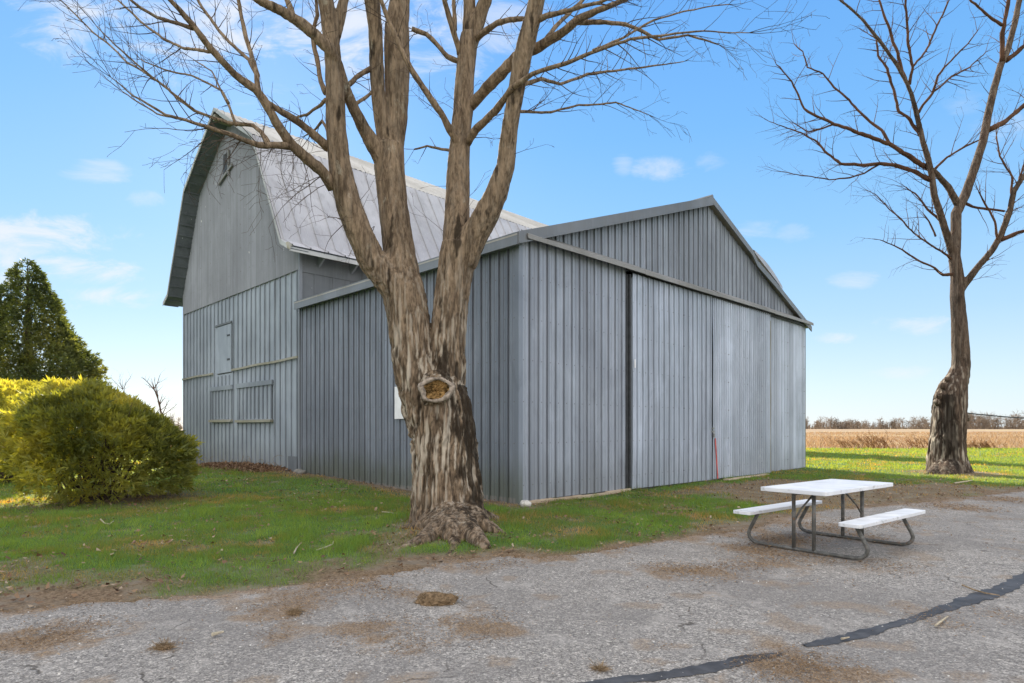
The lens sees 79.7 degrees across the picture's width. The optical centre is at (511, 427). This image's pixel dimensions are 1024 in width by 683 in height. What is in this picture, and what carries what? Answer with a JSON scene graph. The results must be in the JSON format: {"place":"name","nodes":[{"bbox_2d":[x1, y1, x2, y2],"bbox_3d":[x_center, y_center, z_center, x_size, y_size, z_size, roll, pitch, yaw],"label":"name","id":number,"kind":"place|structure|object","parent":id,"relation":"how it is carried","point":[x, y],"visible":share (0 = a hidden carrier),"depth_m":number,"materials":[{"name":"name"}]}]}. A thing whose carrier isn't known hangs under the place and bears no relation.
{"place":"outdoors","nodes":[
{"label":"outdoors","id":0,"kind":"place"},
{"bbox_2d":[0,491,1023,682],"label":"asphalt","id":1,"kind":"structure","parent":0,"point":[573,594],"depth_m":4.91,"materials":[{"name":"grey asphalt"}]},
{"bbox_2d":[148,637,181,652],"bbox_3d":[-2.416,1.529,4.285,0.247,0.154,0.191,0,0,0],"label":"grass clod","id":2,"kind":"object","parent":1,"relation":"on","point":[165,645],"depth_m":4.26,"materials":[{"name":"brown soil"}]},
{"bbox_2d":[211,631,223,635],"bbox_3d":[-2.166,1.516,4.513,0.026,0.028,0.084,0,0,40],"label":"fallen stick","id":3,"kind":"object","parent":1,"relation":"on","point":[216,633],"visible":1,"depth_m":4.50,"materials":[{"name":"beige wood"}]},
{"bbox_2d":[285,601,308,615],"bbox_3d":[-1.803,1.523,5.076,0.211,0.158,0.209,0,0,-36],"label":"grass clod","id":4,"kind":"object","parent":1,"relation":"on","point":[294,611],"depth_m":5.06,"materials":[{"name":"brown soil"}]},
{"bbox_2d":[413,589,467,605],"bbox_3d":[-0.633,1.494,5.398,0.489,0.153,0.314,0,0,0],"label":"grass clod","id":5,"kind":"object","parent":1,"relation":"on","point":[433,598],"depth_m":5.34,"materials":[{"name":"brown soil"}]},
{"bbox_2d":[0,491,1022,682],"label":"grass clippings","id":6,"kind":"object","parent":1,"relation":"on","point":[1002,498],"depth_m":5.30,"materials":[{"name":"brown plant"}]},
{"bbox_2d":[3,514,1023,682],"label":"loose grit","id":7,"kind":"object","parent":1,"relation":"on","point":[554,630],"visible":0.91,"depth_m":4.78,"materials":[{"name":"grey gravel"}]},
{"bbox_2d":[588,658,613,673],"bbox_3d":[0.557,1.534,3.885,0.175,0.146,0.164,0,0,32],"label":"grass clod","id":8,"kind":"object","parent":1,"relation":"on","point":[599,668],"depth_m":3.88,"materials":[{"name":"brown soil"}]},
{"bbox_2d":[581,652,783,682],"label":"crack seal","id":9,"kind":"object","parent":1,"relation":"on","point":[710,667],"visible":1,"depth_m":3.86,"materials":[{"name":"black asphalt"}]},
{"bbox_2d":[733,479,924,559],"bbox_3d":[4.130,1.145,7.980,1.980,0.792,1.570,0,0,-38],"label":"picnic table","id":10,"kind":"object","parent":1,"relation":"on","point":[826,487],"visible":0.99,"depth_m":7.75,"materials":[{"name":"white plastic"}]},
{"bbox_2d":[802,572,1023,646],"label":"crack seal","id":11,"kind":"object","parent":1,"relation":"on","point":[1013,583],"visible":0.98,"depth_m":5.14,"materials":[{"name":"black asphalt"}]},
{"bbox_2d":[934,616,948,625],"bbox_3d":[3.381,1.522,4.822,0.351,0.016,0.015,0,0,-42],"label":"fallen stick","id":12,"kind":"object","parent":1,"relation":"on","point":[939,622],"visible":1,"depth_m":4.79,"materials":[{"name":"beige wood"}]},
{"bbox_2d":[962,584,999,595],"bbox_3d":[4.349,1.522,5.722,0.067,0.016,0.375,0,0,-11],"label":"fallen stick","id":13,"kind":"object","parent":1,"relation":"on","point":[978,590],"visible":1,"depth_m":5.69,"materials":[{"name":"beige wood"}]},
{"bbox_2d":[0,427,1023,611],"bbox_3d":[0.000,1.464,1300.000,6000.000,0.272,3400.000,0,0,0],"label":"ground","id":14,"kind":"structure","parent":0,"point":[98,593],"depth_m":8.89,"materials":[{"name":"green plant"}]},
{"bbox_2d":[0,377,72,483],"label":"evergreen bush","id":15,"kind":"object","parent":14,"relation":"on","point":[8,388],"visible":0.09,"depth_m":16.38,"materials":[{"name":"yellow plant"}]},
{"bbox_2d":[0,258,130,466],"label":"conifer","id":16,"kind":"object","parent":14,"relation":"on","point":[61,342],"visible":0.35,"depth_m":22.38,"materials":[{"name":"green plant"}]},
{"bbox_2d":[0,373,203,506],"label":"evergreen bush","id":17,"kind":"object","parent":14,"relation":"on","point":[50,425],"visible":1,"depth_m":11.73,"materials":[{"name":"green plant"}]},
{"bbox_2d":[111,367,132,391],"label":"bare tree","id":18,"kind":"object","parent":14,"relation":"on","point":[122,388],"visible":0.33,"depth_m":60.38,"materials":[{"name":"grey plant"}]},
{"bbox_2d":[144,371,176,413],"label":"bare tree","id":19,"kind":"object","parent":14,"relation":"on","point":[156,393],"visible":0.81,"depth_m":59.55,"materials":[{"name":"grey plant"}]},
{"bbox_2d":[198,455,281,469],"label":"dry vines","id":20,"kind":"object","parent":14,"relation":"on","point":[245,462],"visible":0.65,"depth_m":20.54,"materials":[{"name":"brown plant"}]},
{"bbox_2d":[197,460,290,472],"bbox_3d":[-9.780,1.317,20.573,7.344,0.395,1.705,0,0,45],"label":"leaf drift","id":21,"kind":"object","parent":14,"relation":"on","point":[254,467],"visible":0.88,"depth_m":20.19,"materials":[{"name":"brown plant"}]},
{"bbox_2d":[297,470,305,473],"bbox_3d":[-6.101,1.318,17.780,0.238,0.141,0.197,0,0,0],"label":"stone","id":22,"kind":"object","parent":14,"relation":"on","point":[301,471],"visible":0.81,"depth_m":17.71,"materials":[{"name":"stone"}]},
{"bbox_2d":[163,107,548,471],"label":"gambrel barn","id":23,"kind":"structure","parent":14,"relation":"on","point":[234,291],"depth_m":21.29,"materials":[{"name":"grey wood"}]},
{"bbox_2d":[208,385,232,421],"bbox_3d":[-10.726,-0.849,22.581,2.178,1.330,0.129,0,0,45],"label":"boarded window","id":24,"kind":"structure","parent":23,"relation":"in","point":[221,396],"depth_m":22.55,"materials":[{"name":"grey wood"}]},
{"bbox_2d":[214,321,231,374],"bbox_3d":[-10.598,-2.886,22.503,1.606,1.858,0.054,0,0,45],"label":"loft door","id":25,"kind":"structure","parent":23,"relation":"in","point":[224,333],"depth_m":22.41,"materials":[{"name":"metal"}]},
{"bbox_2d":[234,379,273,422],"bbox_3d":[-8.666,-0.843,20.535,2.912,1.365,0.130,0,0,45],"label":"boarded window","id":26,"kind":"structure","parent":23,"relation":"in","point":[255,399],"depth_m":20.48,"materials":[{"name":"grey metal"}]},
{"bbox_2d":[20,0,829,554],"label":"maple tree","id":27,"kind":"object","parent":14,"relation":"on","point":[446,496],"visible":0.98,"depth_m":9.11,"materials":[{"name":"brown plant"}]},
{"bbox_2d":[0,469,1022,606],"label":"fallen leaves","id":28,"kind":"object","parent":14,"relation":"on","point":[160,580],"visible":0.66,"depth_m":9.89,"materials":[{"name":"brown plant"}]},
{"bbox_2d":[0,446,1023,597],"bbox_3d":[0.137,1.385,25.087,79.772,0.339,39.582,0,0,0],"label":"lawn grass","id":29,"kind":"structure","parent":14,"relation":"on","point":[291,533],"depth_m":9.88,"materials":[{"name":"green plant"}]},
{"bbox_2d":[520,500,530,506],"bbox_3d":[0.258,1.465,11.611,0.226,0.170,0.180,0,0,0],"label":"stone","id":30,"kind":"object","parent":14,"relation":"on","point":[523,503],"visible":0.84,"depth_m":11.55,"materials":[{"name":"white stone"}]},
{"bbox_2d":[294,195,813,504],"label":"metal shed","id":31,"kind":"structure","parent":14,"relation":"on","point":[658,346],"depth_m":15.16,"materials":[{"name":"grey metal"}]},
{"bbox_2d":[395,387,403,418],"bbox_3d":[-2.444,-0.583,14.402,1.058,0.775,0.030,0,0,45],"label":"white panel","id":32,"kind":"object","parent":31,"relation":"attached to","point":[398,414],"visible":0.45,"depth_m":14.68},
{"bbox_2d":[631,273,714,488],"bbox_3d":[4.292,-1.101,15.952,0.135,5.161,4.083,0,0,45],"label":"sliding door","id":33,"kind":"structure","parent":31,"relation":"in","point":[671,325],"depth_m":15.68,"materials":[{"name":"grey metal"}]},
{"bbox_2d":[711,298,770,478],"bbox_3d":[7.094,-1.109,18.808,0.110,5.219,4.069,0,0,45],"label":"sliding door","id":34,"kind":"structure","parent":31,"relation":"in","point":[741,336],"depth_m":18.61,"materials":[{"name":"grey metal"}]},
{"bbox_2d":[167,410,1023,428],"bbox_3d":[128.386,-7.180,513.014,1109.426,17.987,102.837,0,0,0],"label":"woodland","id":35,"kind":"object","parent":14,"relation":"on","point":[1013,423],"visible":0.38,"depth_m":490.63,"materials":[{"name":"brown plant"}]},
{"bbox_2d":[171,430,1023,448],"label":"field stubble","id":36,"kind":"object","parent":14,"relation":"on","point":[1002,441],"visible":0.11,"depth_m":63.29,"materials":[{"name":"beige plant"}]},
{"bbox_2d":[723,474,765,479],"bbox_3d":[7.113,1.500,18.509,0.162,0.039,2.874,0,0,45],"label":"loose plank","id":37,"kind":"object","parent":14,"relation":"on","point":[734,478],"visible":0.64,"depth_m":18.15,"materials":[{"name":"beige wood"}]},
{"bbox_2d":[829,437,874,448],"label":"dry weeds","id":38,"kind":"object","parent":14,"relation":"on","point":[848,443],"visible":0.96,"depth_m":43.45,"materials":[{"name":"beige plant"}]},
{"bbox_2d":[853,431,901,447],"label":"dry weeds","id":39,"kind":"object","parent":14,"relation":"on","point":[874,441],"visible":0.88,"depth_m":44.34,"materials":[{"name":"beige plant"}]},
{"bbox_2d":[751,0,1023,474],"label":"yard tree","id":40,"kind":"object","parent":14,"relation":"on","point":[947,444],"visible":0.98,"depth_m":19.57,"materials":[{"name":"brown plant"}]},
{"bbox_2d":[968,413,1023,418],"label":"cable","id":41,"kind":"object","parent":40,"relation":"attached to","point":[996,415],"visible":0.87,"depth_m":20.05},
{"bbox_2d":[897,431,928,448],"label":"dry weeds","id":42,"kind":"object","parent":14,"relation":"on","point":[912,442],"visible":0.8,"depth_m":44.11,"materials":[{"name":"beige plant"}]},
{"bbox_2d":[967,439,1006,448],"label":"dry weeds","id":43,"kind":"object","parent":14,"relation":"on","point":[975,445],"visible":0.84,"depth_m":43.10,"materials":[{"name":"beige plant"}]},
{"bbox_2d":[0,0,1023,426],"label":"sky","id":44,"kind":"structure","parent":0,"point":[102,229],"materials":[{"name":"blue"}]}
]}

